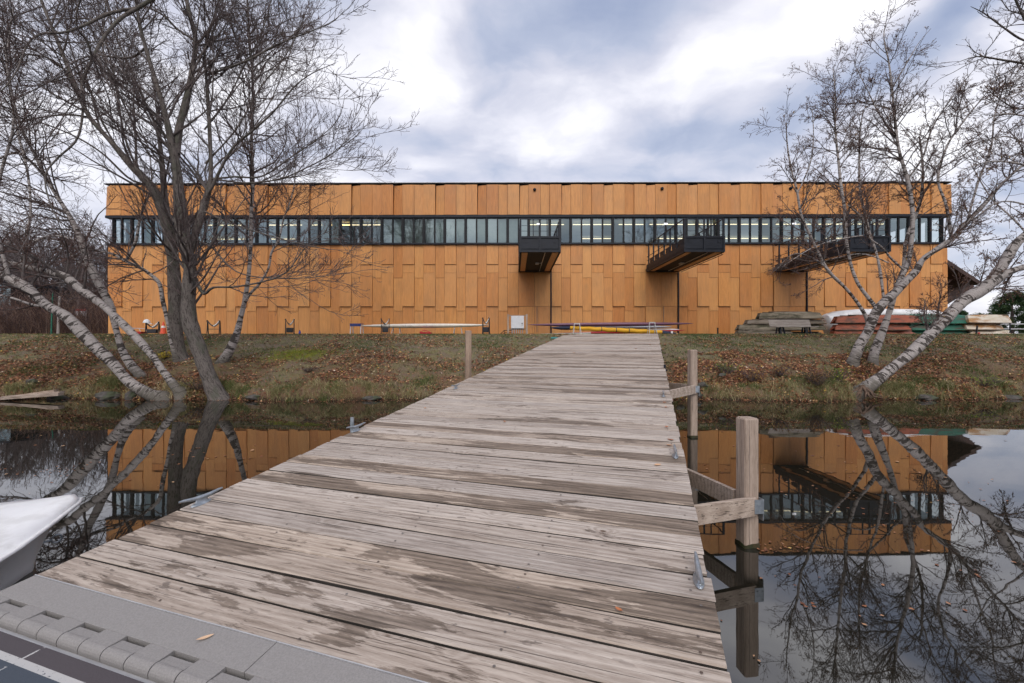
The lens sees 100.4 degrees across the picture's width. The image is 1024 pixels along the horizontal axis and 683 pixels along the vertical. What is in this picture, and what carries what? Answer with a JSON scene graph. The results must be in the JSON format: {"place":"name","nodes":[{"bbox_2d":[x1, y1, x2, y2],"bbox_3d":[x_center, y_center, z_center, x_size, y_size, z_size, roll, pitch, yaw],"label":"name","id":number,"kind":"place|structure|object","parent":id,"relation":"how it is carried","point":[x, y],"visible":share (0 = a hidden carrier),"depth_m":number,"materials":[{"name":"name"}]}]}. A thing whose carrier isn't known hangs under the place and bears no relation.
{"place":"outdoors","nodes":[
{"label":"outdoors","id":0,"kind":"place"},
{"bbox_2d":[0,398,1023,682],"bbox_3d":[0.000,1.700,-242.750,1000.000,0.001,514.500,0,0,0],"label":"water","id":1,"kind":"structure","parent":0,"point":[964,458],"depth_m":4.62,"materials":[{"name":"black liquid"}]},
{"bbox_2d":[0,389,64,399],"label":"driftwood","id":2,"kind":"object","parent":1,"relation":"on","point":[56,392],"visible":1,"depth_m":12.24,"materials":[{"name":"wood"}]},
{"bbox_2d":[0,494,82,590],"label":"moored boat","id":3,"kind":"object","parent":1,"relation":"on","point":[26,526],"visible":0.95,"depth_m":3.06,"materials":[{"name":"plastic"}]},
{"bbox_2d":[0,630,148,682],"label":"floating stage","id":4,"kind":"object","parent":1,"relation":"on","point":[23,660],"depth_m":1.86,"materials":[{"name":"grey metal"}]},
{"bbox_2d":[465,330,471,379],"bbox_3d":[-0.897,0.988,8.750,0.124,2.424,0.124,0,0,-11],"label":"mooring post","id":5,"kind":"object","parent":1,"relation":"in","point":[468,353],"visible":0.5,"depth_m":8.69,"materials":[{"name":"wood"}]},
{"bbox_2d":[3,398,1015,660],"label":"floating leaves","id":6,"kind":"object","parent":1,"relation":"on","point":[685,436],"visible":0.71,"depth_m":6.28,"materials":[{"name":"brown plant"}]},
{"bbox_2d":[669,350,699,437],"bbox_3d":[3.035,1.223,7.735,0.644,2.154,1.677,0,0,18],"label":"mooring post","id":7,"kind":"object","parent":1,"relation":"in","point":[690,389],"visible":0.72,"depth_m":7.54,"materials":[{"name":"wood"}]},
{"bbox_2d":[687,416,763,548],"bbox_3d":[1.592,1.467,3.916,0.798,1.665,1.247,0,0,-7],"label":"mooring post","id":8,"kind":"object","parent":1,"relation":"in","point":[742,503],"visible":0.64,"depth_m":3.51,"materials":[{"name":"wood"}]},
{"bbox_2d":[914,394,937,399],"bbox_3d":[12.095,1.643,12.527,0.626,0.209,0.410,0,0,0],"label":"shore stone","id":9,"kind":"object","parent":1,"relation":"in","point":[925,397],"visible":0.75,"depth_m":12.38,"materials":[{"name":"stone"}]},
{"bbox_2d":[0,333,1023,401],"bbox_3d":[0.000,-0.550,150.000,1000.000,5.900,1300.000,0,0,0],"label":"ground","id":10,"kind":"structure","parent":0,"point":[297,374],"depth_m":14.51,"materials":[{"name":"plant"}]},
{"bbox_2d":[4,231,47,283],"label":"woodland tree","id":11,"kind":"object","parent":10,"relation":"on","point":[16,260],"visible":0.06,"depth_m":45.53,"materials":[{"name":"plant"}]},
{"bbox_2d":[11,250,64,285],"bbox_3d":[-44.035,-4.504,39.556,4.207,8.361,3.982,0,0,-17],"label":"woodland tree","id":12,"kind":"object","parent":10,"relation":"on","point":[42,273],"visible":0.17,"depth_m":39.67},
{"bbox_2d":[12,257,63,303],"bbox_3d":[-41.305,-4.015,37.512,3.752,7.456,3.551,0,0,20],"label":"woodland tree","id":13,"kind":"object","parent":10,"relation":"on","point":[40,278],"visible":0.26,"depth_m":37.52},
{"bbox_2d":[0,281,100,326],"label":"bush","id":14,"kind":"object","parent":10,"relation":"on","point":[45,290],"depth_m":37.14,"materials":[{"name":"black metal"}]},
{"bbox_2d":[35,235,70,285],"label":"woodland tree","id":15,"kind":"object","parent":10,"relation":"on","point":[50,258],"visible":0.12,"depth_m":51.43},
{"bbox_2d":[0,281,106,333],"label":"brushwood","id":16,"kind":"object","parent":10,"relation":"on","point":[20,323],"visible":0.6,"depth_m":31.69,"materials":[{"name":"brown plant"}]},
{"bbox_2d":[46,395,68,399],"bbox_3d":[-13.468,1.691,12.636,0.607,0.208,0.401,0,0,0],"label":"shore stone","id":17,"kind":"object","parent":10,"relation":"on","point":[56,397],"visible":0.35,"depth_m":12.51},
{"bbox_2d":[56,296,60,333],"bbox_3d":[-32.949,-1.800,31.006,0.247,3.005,0.177,0,0,-23],"label":"slim pole","id":18,"kind":"object","parent":10,"relation":"on","point":[58,319],"visible":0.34,"depth_m":30.95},
{"bbox_2d":[36,256,88,313],"bbox_3d":[-38.231,-3.938,36.806,3.225,7.307,3.072,0,0,21],"label":"woodland tree","id":19,"kind":"object","parent":10,"relation":"on","point":[71,272],"visible":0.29,"depth_m":36.75,"materials":[{"name":"plant"}]},
{"bbox_2d":[31,220,97,287],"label":"woodland tree","id":20,"kind":"object","parent":10,"relation":"on","point":[64,258],"visible":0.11,"depth_m":51.62,"materials":[{"name":"plant"}]},
{"bbox_2d":[0,0,147,378],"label":"birch tree","id":21,"kind":"object","parent":10,"relation":"on","point":[134,368],"visible":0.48,"depth_m":13.61,"materials":[{"name":"grey plant"}]},
{"bbox_2d":[53,226,106,307],"bbox_3d":[-35.161,-5.018,35.451,3.985,9.478,4.182,0,0,43],"label":"woodland tree","id":22,"kind":"object","parent":10,"relation":"on","point":[81,278],"visible":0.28,"depth_m":35.29,"materials":[{"name":"plant"}]},
{"bbox_2d":[0,0,170,400],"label":"birch tree","id":23,"kind":"object","parent":10,"relation":"on","point":[83,334],"visible":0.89,"depth_m":11.82,"materials":[{"name":"grey plant"}]},
{"bbox_2d":[66,240,106,315],"bbox_3d":[-35.146,-4.927,36.961,4.102,9.294,3.908,0,0,-5],"label":"woodland tree","id":24,"kind":"object","parent":10,"relation":"on","point":[105,274],"visible":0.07,"depth_m":37.00,"materials":[{"name":"plant"}]},
{"bbox_2d":[0,27,187,399],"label":"birch tree","id":25,"kind":"object","parent":10,"relation":"on","point":[128,330],"visible":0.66,"depth_m":12.39,"materials":[{"name":"grey plant"}]},
{"bbox_2d":[95,391,120,399],"bbox_3d":[-11.916,1.617,12.633,0.698,0.291,0.569,0,0,0],"label":"shore stone","id":26,"kind":"object","parent":10,"relation":"on","point":[106,395],"visible":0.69,"depth_m":12.46,"materials":[{"name":"stone"}]},
{"bbox_2d":[0,0,238,360],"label":"maple tree","id":27,"kind":"object","parent":10,"relation":"on","point":[175,322],"visible":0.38,"depth_m":14.48,"materials":[{"name":"brown plant"}]},
{"bbox_2d":[14,141,224,362],"bbox_3d":[-12.559,-2.896,14.395,6.337,7.975,3.459,0,0,0],"label":"birch tree","id":28,"kind":"object","parent":10,"relation":"on","point":[135,264],"visible":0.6,"depth_m":14.28,"materials":[{"name":"grey plant"}]},
{"bbox_2d":[124,390,136,399],"bbox_3d":[-11.134,1.631,12.531,0.341,0.375,0.320,0,0,0],"label":"shore stone","id":29,"kind":"object","parent":10,"relation":"on","point":[130,395],"visible":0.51,"depth_m":12.42,"materials":[{"name":"stone"}]},
{"bbox_2d":[145,321,159,333],"bbox_3d":[-19.382,-0.699,23.010,0.760,0.802,0.220,0,0,0],"label":"boat sling","id":30,"kind":"object","parent":10,"relation":"on","point":[153,330],"visible":0.93,"depth_m":22.95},
{"bbox_2d":[174,375,202,389],"bbox_3d":[-9.406,1.227,12.715,1.007,0.504,0.955,0,0,0],"label":"shrub","id":31,"kind":"object","parent":10,"relation":"on","point":[199,386],"visible":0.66,"depth_m":12.64,"materials":[{"name":"brown plant"}]},
{"bbox_2d":[0,0,419,400],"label":"maple tree","id":32,"kind":"object","parent":10,"relation":"on","point":[188,240],"visible":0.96,"depth_m":12.17,"materials":[{"name":"brown plant"}]},
{"bbox_2d":[206,320,220,333],"bbox_3d":[-16.084,-0.729,23.010,0.720,0.861,0.175,0,0,0],"label":"boat sling","id":33,"kind":"object","parent":10,"relation":"on","point":[216,324],"visible":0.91,"depth_m":22.98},
{"bbox_2d":[146,0,347,363],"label":"birch tree","id":34,"kind":"object","parent":10,"relation":"on","point":[226,355],"visible":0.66,"depth_m":14.60,"materials":[{"name":"grey plant"}]},
{"bbox_2d":[285,318,294,333],"bbox_3d":[-11.758,-0.759,22.571,0.460,0.921,0.300,0,0,-17],"label":"boat sling","id":35,"kind":"object","parent":10,"relation":"on","point":[289,330],"visible":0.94,"depth_m":22.53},
{"bbox_2d":[247,347,345,365],"bbox_3d":[-7.889,0.505,15.293,4.803,0.804,2.222,0,0,0],"label":"moss patch","id":36,"kind":"object","parent":10,"relation":"on","point":[302,351],"visible":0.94,"depth_m":15.23,"materials":[{"name":"plant"}]},
{"bbox_2d":[0,334,731,682],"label":"dock","id":37,"kind":"object","parent":10,"relation":"on","point":[530,516],"visible":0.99,"depth_m":2.55,"materials":[{"name":"brown wood"}]},
{"bbox_2d":[178,487,222,507],"bbox_3d":[-2.447,1.240,3.365,0.056,0.078,0.341,0,0,18],"label":"dock cleat","id":38,"kind":"object","parent":37,"relation":"on","point":[201,499],"visible":1,"depth_m":3.35,"materials":[{"name":"metal"}]},
{"bbox_2d":[693,551,704,588],"bbox_3d":[0.997,1.237,2.279,0.056,0.078,0.341,0,0,18],"label":"dock cleat","id":39,"kind":"object","parent":37,"relation":"on","point":[698,579],"visible":1,"depth_m":2.25,"materials":[{"name":"metal"}]},
{"bbox_2d":[381,318,389,333],"bbox_3d":[-6.648,-0.769,22.371,0.460,0.941,0.300,0,0,-17],"label":"boat sling","id":40,"kind":"object","parent":10,"relation":"on","point":[384,329],"visible":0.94,"depth_m":22.32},
{"bbox_2d":[361,324,486,327],"bbox_3d":[-4.634,-0.830,22.600,6.879,0.242,1.524,0,0,0],"label":"rowing shell","id":41,"kind":"object","parent":40,"relation":"on","point":[426,325],"visible":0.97,"depth_m":22.44,"materials":[{"name":"white plastic"}]},
{"bbox_2d":[482,317,489,333],"bbox_3d":[-1.373,-0.789,22.371,0.420,0.981,0.300,0,0,17],"label":"boat sling","id":42,"kind":"object","parent":10,"relation":"on","point":[485,329],"visible":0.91,"depth_m":22.34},
{"bbox_2d":[0,333,1023,401],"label":"fallen leaves","id":43,"kind":"object","parent":10,"relation":"on","point":[678,377],"visible":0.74,"depth_m":14.34,"materials":[{"name":"brown plant"}]},
{"bbox_2d":[507,314,527,333],"bbox_3d":[0.253,-0.735,19.826,0.955,1.070,0.238,0,0,0],"label":"electrical cabinet","id":44,"kind":"object","parent":10,"relation":"on","point":[517,322],"visible":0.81,"depth_m":19.73,"materials":[{"name":"grey metal"}]},
{"bbox_2d":[104,181,979,334],"bbox_3d":[4.102,-5.138,33.950,59.870,9.877,26.250,0,0,0],"label":"boathouse","id":45,"kind":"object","parent":10,"relation":"on","point":[698,255],"visible":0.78,"depth_m":26.95,"materials":[{"name":"orange wood"}]},
{"bbox_2d":[114,218,120,242],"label":"window","id":46,"kind":"structure","parent":45,"relation":"in","point":[115,219],"depth_m":27.20,"materials":[{"name":"black metal"}]},
{"bbox_2d":[121,218,129,242],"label":"window","id":47,"kind":"structure","parent":45,"relation":"in","point":[122,228],"depth_m":27.16,"materials":[{"name":"black glass"}]},
{"bbox_2d":[132,218,141,242],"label":"window","id":48,"kind":"structure","parent":45,"relation":"in","point":[133,219],"depth_m":27.12,"materials":[{"name":"black glass"}]},
{"bbox_2d":[142,218,150,242],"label":"window","id":49,"kind":"structure","parent":45,"relation":"in","point":[148,235],"depth_m":27.36,"materials":[{"name":"grey glass"}]},
{"bbox_2d":[320,218,329,242],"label":"window","id":50,"kind":"structure","parent":45,"relation":"in","point":[326,235],"depth_m":27.29,"materials":[{"name":"grey glass"}]},
{"bbox_2d":[330,218,338,242],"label":"window","id":51,"kind":"structure","parent":45,"relation":"in","point":[335,223],"depth_m":27.29,"materials":[{"name":"grey glass"}]},
{"bbox_2d":[361,218,371,242],"bbox_3d":[-9.215,-7.022,27.102,0.650,1.623,0.150,0,0,0],"label":"window","id":52,"kind":"structure","parent":45,"relation":"in","point":[361,218],"depth_m":27.03,"materials":[{"name":"black metal"}]},
{"bbox_2d":[382,218,392,242],"bbox_3d":[-7.885,-7.022,27.144,0.650,1.623,0.250,0,0,0],"label":"window","id":53,"kind":"structure","parent":45,"relation":"in","point":[387,223],"depth_m":27.27,"materials":[{"name":"grey glass"}]},
{"bbox_2d":[393,218,401,242],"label":"window","id":54,"kind":"structure","parent":45,"relation":"in","point":[397,222],"depth_m":27.27,"materials":[{"name":"grey glass"}]},
{"bbox_2d":[403,218,413,242],"bbox_3d":[-6.557,-7.022,27.135,0.650,1.623,0.250,0,0,0],"label":"window","id":55,"kind":"structure","parent":45,"relation":"in","point":[408,225],"depth_m":27.26,"materials":[{"name":"grey glass"}]},
{"bbox_2d":[413,218,422,242],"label":"window","id":56,"kind":"structure","parent":45,"relation":"in","point":[418,222],"depth_m":27.26,"materials":[{"name":"grey glass"}]},
{"bbox_2d":[424,218,434,242],"bbox_3d":[-5.226,-7.022,27.127,0.650,1.623,0.250,0,0,0],"label":"window","id":57,"kind":"structure","parent":45,"relation":"in","point":[429,224],"depth_m":27.25,"materials":[{"name":"grey glass"}]},
{"bbox_2d":[434,218,443,242],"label":"window","id":58,"kind":"structure","parent":45,"relation":"in","point":[439,222],"depth_m":27.25,"materials":[{"name":"grey glass"}]},
{"bbox_2d":[445,218,455,242],"bbox_3d":[-3.897,-7.022,27.119,0.650,1.623,0.250,0,0,0],"label":"window","id":59,"kind":"structure","parent":45,"relation":"in","point":[451,222],"depth_m":27.25,"materials":[{"name":"grey glass"}]},
{"bbox_2d":[455,218,464,242],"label":"window","id":60,"kind":"structure","parent":45,"relation":"in","point":[460,222],"depth_m":27.24,"materials":[{"name":"grey glass"}]},
{"bbox_2d":[466,218,476,242],"bbox_3d":[-2.569,-7.022,27.111,0.650,1.623,0.250,0,0,0],"label":"window","id":61,"kind":"structure","parent":45,"relation":"in","point":[471,225],"depth_m":27.23,"materials":[{"name":"grey glass"}]},
{"bbox_2d":[476,218,485,242],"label":"window","id":62,"kind":"structure","parent":45,"relation":"in","point":[481,222],"depth_m":27.23,"materials":[{"name":"grey glass"}]},
{"bbox_2d":[487,218,497,242],"bbox_3d":[-1.240,-7.022,27.103,0.650,1.623,0.250,0,0,0],"label":"window","id":63,"kind":"structure","parent":45,"relation":"in","point":[492,223],"depth_m":27.23,"materials":[{"name":"grey glass"}]},
{"bbox_2d":[498,218,506,242],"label":"window","id":64,"kind":"structure","parent":45,"relation":"in","point":[502,222],"depth_m":27.23,"materials":[{"name":"grey glass"}]},
{"bbox_2d":[508,218,518,242],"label":"window","id":65,"kind":"structure","parent":45,"relation":"in","point":[513,231],"depth_m":27.22,"materials":[{"name":"grey glass"}]},
{"bbox_2d":[518,218,527,242],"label":"window","id":66,"kind":"structure","parent":45,"relation":"in","point":[524,229],"depth_m":27.21,"materials":[{"name":"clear glass"}]},
{"bbox_2d":[571,217,581,242],"bbox_3d":[4.075,-7.022,27.020,0.650,1.623,0.150,0,0,0],"label":"window","id":67,"kind":"structure","parent":45,"relation":"in","point":[571,217],"depth_m":26.95,"materials":[{"name":"black metal"}]},
{"bbox_2d":[593,217,602,242],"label":"window","id":68,"kind":"structure","parent":45,"relation":"in","point":[601,218],"depth_m":26.93,"materials":[{"name":"black metal"}]},
{"bbox_2d":[614,217,623,242],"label":"window","id":69,"kind":"structure","parent":45,"relation":"in","point":[622,218],"depth_m":26.93,"materials":[{"name":"black metal"}]},
{"bbox_2d":[635,217,644,242],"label":"window","id":70,"kind":"structure","parent":45,"relation":"in","point":[643,218],"depth_m":26.92,"materials":[{"name":"black metal"}]},
{"bbox_2d":[666,217,675,242],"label":"window","id":71,"kind":"structure","parent":45,"relation":"in","point":[674,218],"depth_m":26.91,"materials":[{"name":"black metal"}]},
{"bbox_2d":[719,217,728,242],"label":"window","id":72,"kind":"structure","parent":45,"relation":"in","point":[727,218],"depth_m":26.91,"materials":[{"name":"black metal"}]},
{"bbox_2d":[729,217,738,242],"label":"window","id":73,"kind":"structure","parent":45,"relation":"in","point":[737,218],"depth_m":26.89,"materials":[{"name":"glass"}]},
{"bbox_2d":[750,217,759,241],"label":"window","id":74,"kind":"structure","parent":45,"relation":"in","point":[751,217],"depth_m":26.88,"materials":[{"name":"black metal"}]},
{"bbox_2d":[889,217,898,241],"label":"window","id":75,"kind":"structure","parent":45,"relation":"in","point":[897,218],"depth_m":26.88,"materials":[{"name":"black metal"}]},
{"bbox_2d":[899,217,908,241],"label":"window","id":76,"kind":"structure","parent":45,"relation":"in","point":[907,218],"depth_m":26.82,"materials":[{"name":"black glass"}]},
{"bbox_2d":[917,218,919,241],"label":"window","id":77,"kind":"structure","parent":45,"relation":"in","point":[918,220],"depth_m":26.88,"materials":[{"name":"black glass"}]},
{"bbox_2d":[920,217,929,241],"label":"window","id":78,"kind":"structure","parent":45,"relation":"in","point":[928,218],"depth_m":26.81,"materials":[{"name":"black glass"}]},
{"bbox_2d":[932,217,941,241],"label":"window","id":79,"kind":"structure","parent":45,"relation":"in","point":[939,220],"depth_m":26.82,"materials":[{"name":"black glass"}]},
{"bbox_2d":[570,326,679,333],"bbox_3d":[5.794,-0.566,21.902,5.623,0.451,0.270,0,0,0],"label":"wrapped boat","id":80,"kind":"object","parent":10,"relation":"on","point":[623,330],"visible":0.88,"depth_m":21.80,"materials":[{"name":"plastic"}]},
{"bbox_2d":[569,330,683,333],"bbox_3d":[5.510,-0.495,22.700,7.455,0.241,0.255,0,0,0],"label":"rowing shell","id":81,"kind":"object","parent":10,"relation":"on","point":[598,332],"visible":0.34,"depth_m":22.62},
{"bbox_2d":[606,326,669,328],"bbox_3d":[6.532,-0.773,23.100,4.256,0.186,1.524,0,0,0],"label":"rowing shell","id":82,"kind":"object","parent":10,"relation":"on","point":[639,327],"visible":0.52,"depth_m":22.97,"materials":[{"name":"silver plastic"}]},
{"bbox_2d":[528,322,692,326],"bbox_3d":[5.168,-0.893,22.400,8.684,0.232,0.420,0,0,0],"label":"rowing shell","id":83,"kind":"object","parent":82,"relation":"on","point":[610,324],"visible":0.91,"depth_m":22.27},
{"bbox_2d":[713,360,741,373],"bbox_3d":[6.725,0.824,13.418,0.776,0.452,0.825,0,0,-31],"label":"shrub","id":84,"kind":"object","parent":10,"relation":"on","point":[723,369],"visible":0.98,"depth_m":13.38,"materials":[{"name":"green plant"}]},
{"bbox_2d":[738,368,768,381],"bbox_3d":[7.254,0.995,12.784,0.882,0.521,0.756,0,0,17],"label":"shrub","id":85,"kind":"object","parent":10,"relation":"on","point":[755,376],"visible":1,"depth_m":12.78,"materials":[{"name":"brown plant"}]},
{"bbox_2d":[734,329,792,334],"bbox_3d":[13.062,-0.457,22.400,2.656,0.337,1.400,0,0,0],"label":"overturned skiff","id":86,"kind":"object","parent":10,"relation":"on","point":[749,331],"visible":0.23,"depth_m":21.95,"materials":[{"name":"grey wood"}]},
{"bbox_2d":[734,323,826,330],"bbox_3d":[14.004,-0.756,22.500,4.290,0.377,1.400,0,0,0],"label":"overturned skiff","id":87,"kind":"object","parent":86,"relation":"on","point":[762,326],"visible":0.62,"depth_m":22.05,"materials":[{"name":"grey wood"}]},
{"bbox_2d":[743,319,825,323],"bbox_3d":[14.202,-1.036,22.500,3.821,0.317,1.350,0,0,0],"label":"overturned skiff","id":88,"kind":"object","parent":87,"relation":"on","point":[765,321],"visible":0.42,"depth_m":22.09,"materials":[{"name":"grey wood"}]},
{"bbox_2d":[755,311,823,318],"bbox_3d":[14.473,-1.357,22.500,3.064,0.417,1.350,0,0,0],"label":"overturned skiff","id":89,"kind":"object","parent":88,"relation":"on","point":[790,315],"visible":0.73,"depth_m":22.02,"materials":[{"name":"grey wood"}]},
{"bbox_2d":[771,362,793,375],"bbox_3d":[8.226,0.866,12.944,0.620,0.472,0.890,0,0,24],"label":"shrub","id":90,"kind":"object","parent":10,"relation":"on","point":[776,370],"visible":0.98,"depth_m":12.91,"materials":[{"name":"brown plant"}]},
{"bbox_2d":[768,320,817,333],"bbox_3d":[13.465,-0.678,20.457,2.000,0.770,0.640,0,0,0],"label":"park bench","id":91,"kind":"object","parent":10,"relation":"on","point":[779,325],"visible":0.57,"depth_m":20.68,"materials":[{"name":"grey wood"}]},
{"bbox_2d":[797,365,836,385],"bbox_3d":[8.928,0.988,12.406,0.951,0.649,0.974,0,0,-36],"label":"shrub","id":92,"kind":"object","parent":10,"relation":"on","point":[815,379],"visible":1,"depth_m":12.36,"materials":[{"name":"brown plant"}]},
{"bbox_2d":[822,365,855,381],"bbox_3d":[9.730,0.992,12.676,0.804,0.563,0.844,0,0,41],"label":"shrub","id":93,"kind":"object","parent":10,"relation":"on","point":[841,374],"visible":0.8,"depth_m":12.59,"materials":[{"name":"green plant"}]},
{"bbox_2d":[829,330,896,333],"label":"overturned skiff","id":94,"kind":"object","parent":10,"relation":"on","point":[855,332],"visible":0.17,"depth_m":21.60,"materials":[{"name":"red paint"}]},
{"bbox_2d":[829,323,911,330],"bbox_3d":[18.292,-0.737,22.000,3.524,0.377,1.350,0,0,0],"label":"overturned skiff","id":95,"kind":"object","parent":94,"relation":"on","point":[859,326],"visible":0.76,"depth_m":21.58,"materials":[{"name":"red paint"}]},
{"bbox_2d":[830,315,920,323],"bbox_3d":[18.574,-1.137,22.000,4.018,0.457,1.350,0,0,0],"label":"overturned skiff","id":96,"kind":"object","parent":95,"relation":"on","point":[845,319],"visible":0.55,"depth_m":21.56,"materials":[{"name":"red paint"}]},
{"bbox_2d":[741,0,1023,367],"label":"birch tree","id":97,"kind":"object","parent":10,"relation":"on","point":[904,280],"visible":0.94,"depth_m":14.37,"materials":[{"name":"grey plant"}]},
{"bbox_2d":[822,309,942,333],"bbox_3d":[20.398,-1.105,23.600,6.238,1.370,1.260,0,0,0],"label":"overturned hull","id":98,"kind":"object","parent":10,"relation":"on","point":[828,318],"visible":0.46,"depth_m":23.12,"materials":[{"name":"plastic"}]},
{"bbox_2d":[867,110,963,365],"bbox_3d":[13.922,-3.445,14.787,3.881,9.919,2.267,0,0,-32],"label":"birch tree","id":99,"kind":"object","parent":10,"relation":"on","point":[874,351],"visible":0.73,"depth_m":14.76,"materials":[{"name":"white plant"}]},
{"bbox_2d":[852,48,1023,399],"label":"birch tree","id":100,"kind":"object","parent":10,"relation":"on","point":[1000,272],"visible":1,"depth_m":12.15,"materials":[{"name":"white plant"}]},
{"bbox_2d":[911,330,967,333],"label":"overturned skiff","id":101,"kind":"object","parent":10,"relation":"on","point":[942,332],"visible":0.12,"depth_m":21.80,"materials":[{"name":"green paint"}]},
{"bbox_2d":[907,324,965,329],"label":"overturned skiff","id":102,"kind":"object","parent":101,"relation":"on","point":[948,327],"visible":0.3,"depth_m":21.81,"materials":[{"name":"green paint"}]},
{"bbox_2d":[899,314,967,323],"bbox_3d":[21.793,-1.157,22.300,3.501,0.497,1.400,0,0,0],"label":"overturned skiff","id":103,"kind":"object","parent":102,"relation":"on","point":[958,319],"visible":0.32,"depth_m":21.77,"materials":[{"name":"green paint"}]},
{"bbox_2d":[911,0,1023,125],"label":"oak tree","id":104,"kind":"object","parent":10,"relation":"on","point":[1020,12],"visible":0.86,"depth_m":13.25,"materials":[{"name":"plant"}]},
{"bbox_2d":[967,330,1008,333],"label":"overturned skiff","id":105,"kind":"object","parent":10,"relation":"on","point":[990,331],"visible":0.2,"depth_m":21.65,"materials":[{"name":"plastic"}]},
{"bbox_2d":[956,324,1004,330],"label":"overturned skiff","id":106,"kind":"object","parent":105,"relation":"on","point":[967,327],"visible":0.66,"depth_m":21.62,"materials":[{"name":"brown wood"}]},
{"bbox_2d":[959,314,1011,323],"bbox_3d":[24.359,-1.147,22.100,2.620,0.477,1.350,0,0,0],"label":"overturned skiff","id":107,"kind":"object","parent":106,"relation":"on","point":[987,318],"visible":0.8,"depth_m":21.61,"materials":[{"name":"brown wood"}]},
{"bbox_2d":[970,374,1009,386],"bbox_3d":[14.397,1.195,12.881,0.929,0.381,0.825,0,0,-41],"label":"shrub","id":108,"kind":"object","parent":10,"relation":"on","point":[987,378],"visible":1,"depth_m":12.85,"materials":[{"name":"green plant"}]},
{"bbox_2d":[976,291,1023,332],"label":"pine tree","id":109,"kind":"object","parent":10,"relation":"on","point":[1006,307],"visible":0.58,"depth_m":45.67,"materials":[{"name":"plant"}]},
{"bbox_2d":[0,0,1023,332],"label":"sky","id":110,"kind":"structure","parent":0,"point":[503,90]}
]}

